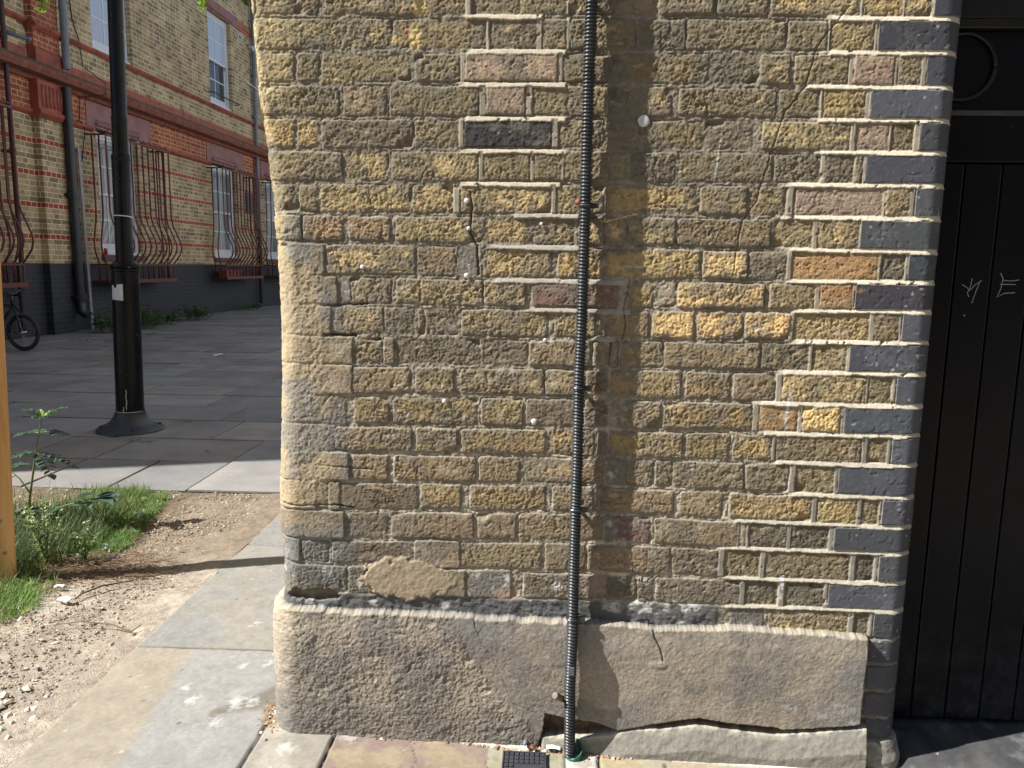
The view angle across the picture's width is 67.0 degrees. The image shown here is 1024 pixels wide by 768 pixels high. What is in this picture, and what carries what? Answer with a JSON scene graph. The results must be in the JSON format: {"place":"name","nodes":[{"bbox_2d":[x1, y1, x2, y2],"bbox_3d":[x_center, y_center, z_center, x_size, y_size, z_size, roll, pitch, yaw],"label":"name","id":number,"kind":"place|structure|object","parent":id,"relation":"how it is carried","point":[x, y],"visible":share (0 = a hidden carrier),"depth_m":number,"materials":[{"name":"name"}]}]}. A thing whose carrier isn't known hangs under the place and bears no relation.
{"place":"outdoors","nodes":[
{"label":"outdoors","id":0,"kind":"place"},
{"bbox_2d":[34,0,49,12],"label":"leafy branch","id":1,"kind":"object","parent":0,"point":[40,9],"visible":1,"depth_m":2.86,"materials":[{"name":"green plant"}]},
{"bbox_2d":[0,487,280,767],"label":"gravel path","id":2,"kind":"structure","parent":0,"point":[223,547],"depth_m":2.88,"materials":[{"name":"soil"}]},
{"bbox_2d":[13,481,67,562],"bbox_3d":[-1.942,0.583,3.211,0.178,0.346,0.155,-2,9,-19],"label":"flowering weed","id":3,"kind":"object","parent":2,"relation":"on","point":[44,549],"visible":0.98,"depth_m":3.21,"materials":[{"name":"green plant"}]},
{"bbox_2d":[57,596,73,601],"bbox_3d":[-1.665,0.798,2.885,0.062,0.018,0.035,1,9,2],"label":"paper scrap","id":4,"kind":"object","parent":2,"relation":"on","point":[65,598],"visible":1,"depth_m":2.88,"materials":[{"name":"paper"}]},
{"bbox_2d":[73,520,98,559],"bbox_3d":[-1.810,0.668,3.266,0.110,0.167,0.089,4,9,21],"label":"flowering weed","id":5,"kind":"object","parent":2,"relation":"on","point":[84,557],"visible":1,"depth_m":3.28,"materials":[{"name":"green plant"}]},
{"bbox_2d":[0,481,176,623],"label":"grass","id":6,"kind":"structure","parent":2,"relation":"on","point":[102,522],"depth_m":3.55,"materials":[{"name":"green plant"}]},
{"bbox_2d":[11,407,78,517],"bbox_3d":[-2.291,0.399,3.653,0.461,0.587,0.244,1,9,2],"label":"ragwort plant","id":7,"kind":"object","parent":6,"relation":"on","point":[40,413],"visible":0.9,"depth_m":3.62,"materials":[{"name":"green plant"}]},
{"bbox_2d":[15,491,122,518],"bbox_3d":[-2.114,0.601,3.697,0.535,0.163,0.264,0,9,-9],"label":"broad leaved weed","id":8,"kind":"object","parent":6,"relation":"on","point":[107,497],"visible":0.84,"depth_m":3.67,"materials":[{"name":"green plant"}]},
{"bbox_2d":[0,490,182,614],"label":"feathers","id":9,"kind":"object","parent":6,"relation":"on","point":[118,555],"visible":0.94,"depth_m":3.31,"materials":[{"name":"white plant"}]},
{"bbox_2d":[40,621,140,631],"bbox_3d":[-1.457,0.835,2.687,0.361,0.022,0.042,2,9,6],"label":"twig","id":10,"kind":"object","parent":2,"relation":"on","point":[96,623],"visible":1,"depth_m":2.69,"materials":[{"name":"brown wood"}]},
{"bbox_2d":[74,580,133,599],"bbox_3d":[-1.584,0.788,3.003,0.022,0.018,0.225,7,11,36],"label":"twig","id":11,"kind":"object","parent":2,"relation":"on","point":[84,592],"visible":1,"depth_m":2.99,"materials":[{"name":"brown wood"}]},
{"bbox_2d":[2,493,235,634],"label":"dry stalks","id":12,"kind":"object","parent":2,"relation":"on","point":[100,571],"visible":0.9,"depth_m":3.21,"materials":[{"name":"brown plant"}]},
{"bbox_2d":[5,304,282,493],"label":"paving","id":13,"kind":"structure","parent":0,"point":[188,375],"depth_m":6.82,"materials":[{"name":"grey concrete"}]},
{"bbox_2d":[2,288,39,350],"bbox_3d":[-7.110,-0.927,10.831,1.322,0.876,0.552,7,11,35],"label":"bicycle","id":14,"kind":"object","parent":13,"relation":"on","point":[11,305],"visible":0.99,"depth_m":10.65,"materials":[{"name":"metal"}]},
{"bbox_2d":[76,147,93,328],"bbox_3d":[-7.678,-2.593,13.937,0.046,3.220,0.116,1,9,2],"label":"metal channel","id":15,"kind":"object","parent":13,"relation":"on","point":[84,230],"visible":1,"depth_m":13.90,"materials":[{"name":"metal"}]},
{"bbox_2d":[72,339,112,343],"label":"weed","id":16,"kind":"object","parent":13,"relation":"on","point":[89,342],"visible":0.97,"depth_m":11.93,"materials":[{"name":"green plant"}]},
{"bbox_2d":[87,307,112,332],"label":"weed","id":17,"kind":"object","parent":13,"relation":"on","point":[102,324],"visible":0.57,"depth_m":13.48,"materials":[{"name":"green plant"}]},
{"bbox_2d":[96,0,164,437],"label":"lamp post","id":18,"kind":"object","parent":13,"relation":"on","point":[130,417],"visible":0.99,"depth_m":5.60,"materials":[{"name":"black metal"}]},
{"bbox_2d":[123,282,134,391],"bbox_3d":[-2.796,-0.339,5.652,0.073,0.811,0.018,-5,10,-32],"label":"access door","id":19,"kind":"structure","parent":18,"relation":"in","point":[127,287],"depth_m":5.65,"materials":[{"name":"black paint"}]},
{"bbox_2d":[117,437,167,442],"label":"grass tuft","id":20,"kind":"object","parent":13,"relation":"on","point":[141,440],"visible":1,"depth_m":5.48,"materials":[{"name":"green plant"}]},
{"bbox_2d":[140,301,164,328],"bbox_3d":[-7.009,-1.304,14.582,0.884,0.502,0.937,-1,9,-10],"label":"weed","id":21,"kind":"object","parent":13,"relation":"on","point":[144,316],"visible":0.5,"depth_m":14.54,"materials":[{"name":"green plant"}]},
{"bbox_2d":[147,309,180,324],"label":"weed","id":22,"kind":"object","parent":13,"relation":"on","point":[170,315],"visible":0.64,"depth_m":15.51,"materials":[{"name":"green plant"}]},
{"bbox_2d":[169,301,213,320],"bbox_3d":[-6.905,-1.600,16.831,0.872,0.415,0.936,6,10,30],"label":"weed","id":23,"kind":"object","parent":13,"relation":"on","point":[195,312],"visible":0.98,"depth_m":16.68,"materials":[{"name":"green plant"}]},
{"bbox_2d":[243,301,261,309],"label":"weed","id":24,"kind":"object","parent":13,"relation":"on","point":[253,304],"visible":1,"depth_m":20.82,"materials":[{"name":"green plant"}]},
{"bbox_2d":[196,0,208,11],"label":"leafy branch","id":25,"kind":"object","parent":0,"point":[202,3],"visible":1,"depth_m":2.82,"materials":[{"name":"green plant"}]},
{"bbox_2d":[7,515,1023,767],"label":"pavement","id":26,"kind":"structure","parent":0,"point":[189,683],"depth_m":2.16,"materials":[{"name":"stone"}]},
{"bbox_2d":[256,701,670,761],"bbox_3d":[0.090,0.968,2.136,1.634,0.046,0.230,1,9,2],"label":"debris","id":27,"kind":"object","parent":26,"relation":"on","point":[497,746],"visible":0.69,"depth_m":2.07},
{"bbox_2d":[502,750,545,767],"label":"drain cover","id":28,"kind":"object","parent":26,"relation":"on","point":[519,759],"visible":1,"depth_m":2.02,"materials":[{"name":"grey metal"}]},
{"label":"ground","id":29,"kind":"structure","parent":0,"visible":0},
{"bbox_2d":[0,256,16,583],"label":"timber post","id":30,"kind":"object","parent":29,"relation":"on","point":[7,545],"visible":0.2,"depth_m":3.00,"materials":[{"name":"brown wood"}]},
{"bbox_2d":[0,0,280,339],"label":"brick building","id":31,"kind":"structure","parent":29,"relation":"on","point":[203,209],"depth_m":15.66,"materials":[{"name":"brick"}]},
{"bbox_2d":[90,0,129,64],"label":"window","id":32,"kind":"structure","parent":31,"relation":"in","point":[98,8],"depth_m":14.60,"materials":[{"name":"white glass"}]},
{"bbox_2d":[95,132,140,255],"bbox_3d":[-7.755,-3.663,15.118,0.145,2.262,1.420,1,9,4],"label":"window","id":33,"kind":"structure","parent":31,"relation":"in","point":[108,240],"depth_m":14.94,"materials":[{"name":"white glass"}]},
{"bbox_2d":[207,11,230,110],"bbox_3d":[-7.364,-8.011,19.259,0.145,2.162,1.300,1,9,4],"label":"window","id":34,"kind":"structure","parent":31,"relation":"in","point":[217,39],"depth_m":19.43,"materials":[{"name":"white glass"}]},
{"bbox_2d":[212,165,236,257],"bbox_3d":[-7.423,-4.367,19.769,0.145,2.262,1.390,1,9,4],"label":"window","id":35,"kind":"structure","parent":31,"relation":"in","point":[225,247],"depth_m":19.94,"materials":[{"name":"white glass"}]},
{"bbox_2d":[217,270,242,276],"bbox_3d":[-7.136,-2.791,19.617,0.260,0.190,0.980,1,9,4],"label":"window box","id":36,"kind":"object","parent":31,"relation":"in","point":[224,273],"visible":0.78,"depth_m":19.23,"materials":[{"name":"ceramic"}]},
{"bbox_2d":[264,180,278,258],"bbox_3d":[-7.189,-4.865,23.059,0.145,2.262,1.420,1,9,4],"label":"window","id":37,"kind":"structure","parent":31,"relation":"in","point":[274,248],"depth_m":23.15,"materials":[{"name":"white glass"}]},
{"bbox_2d":[546,745,559,749],"bbox_3d":[0.110,0.966,2.060,0.039,0.011,0.016,1,9,2],"label":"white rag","id":38,"kind":"object","parent":29,"relation":"on","point":[553,747],"visible":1,"depth_m":2.06,"materials":[{"name":"white fabric"}]},
{"bbox_2d":[565,738,581,761],"bbox_3d":[0.163,0.994,2.051,0.045,0.091,0.053,1,9,2],"label":"duct mouth","id":39,"kind":"object","parent":29,"relation":"on","point":[578,758],"visible":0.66,"depth_m":2.04},
{"bbox_2d":[251,0,961,767],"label":"brick wall","id":40,"kind":"structure","parent":29,"relation":"on","point":[767,184],"depth_m":1.94,"materials":[{"name":"brown brick"}]},
{"bbox_2d":[552,692,563,702],"bbox_3d":[0.126,0.823,2.031,0.016,0.045,0.054,9,12,41],"label":"peg","id":41,"kind":"object","parent":40,"relation":"attached to","point":[558,697],"visible":0.78,"depth_m":2.02,"materials":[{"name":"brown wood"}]},
{"bbox_2d":[564,0,598,757],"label":"cable conduit","id":42,"kind":"object","parent":40,"relation":"attached to","point":[576,509],"visible":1,"depth_m":1.91,"materials":[{"name":"black plastic"}]},
{"bbox_2d":[638,115,649,126],"bbox_3d":[0.315,-0.628,1.849,0.030,0.029,0.002,1,9,2],"label":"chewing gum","id":43,"kind":"object","parent":40,"relation":"attached to","point":[643,120],"visible":1,"depth_m":1.85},
{"bbox_2d":[893,0,1023,719],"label":"wooden door","id":44,"kind":"structure","parent":40,"relation":"attached to","point":[961,652],"depth_m":2.08,"materials":[{"name":"black paint"}]}
]}

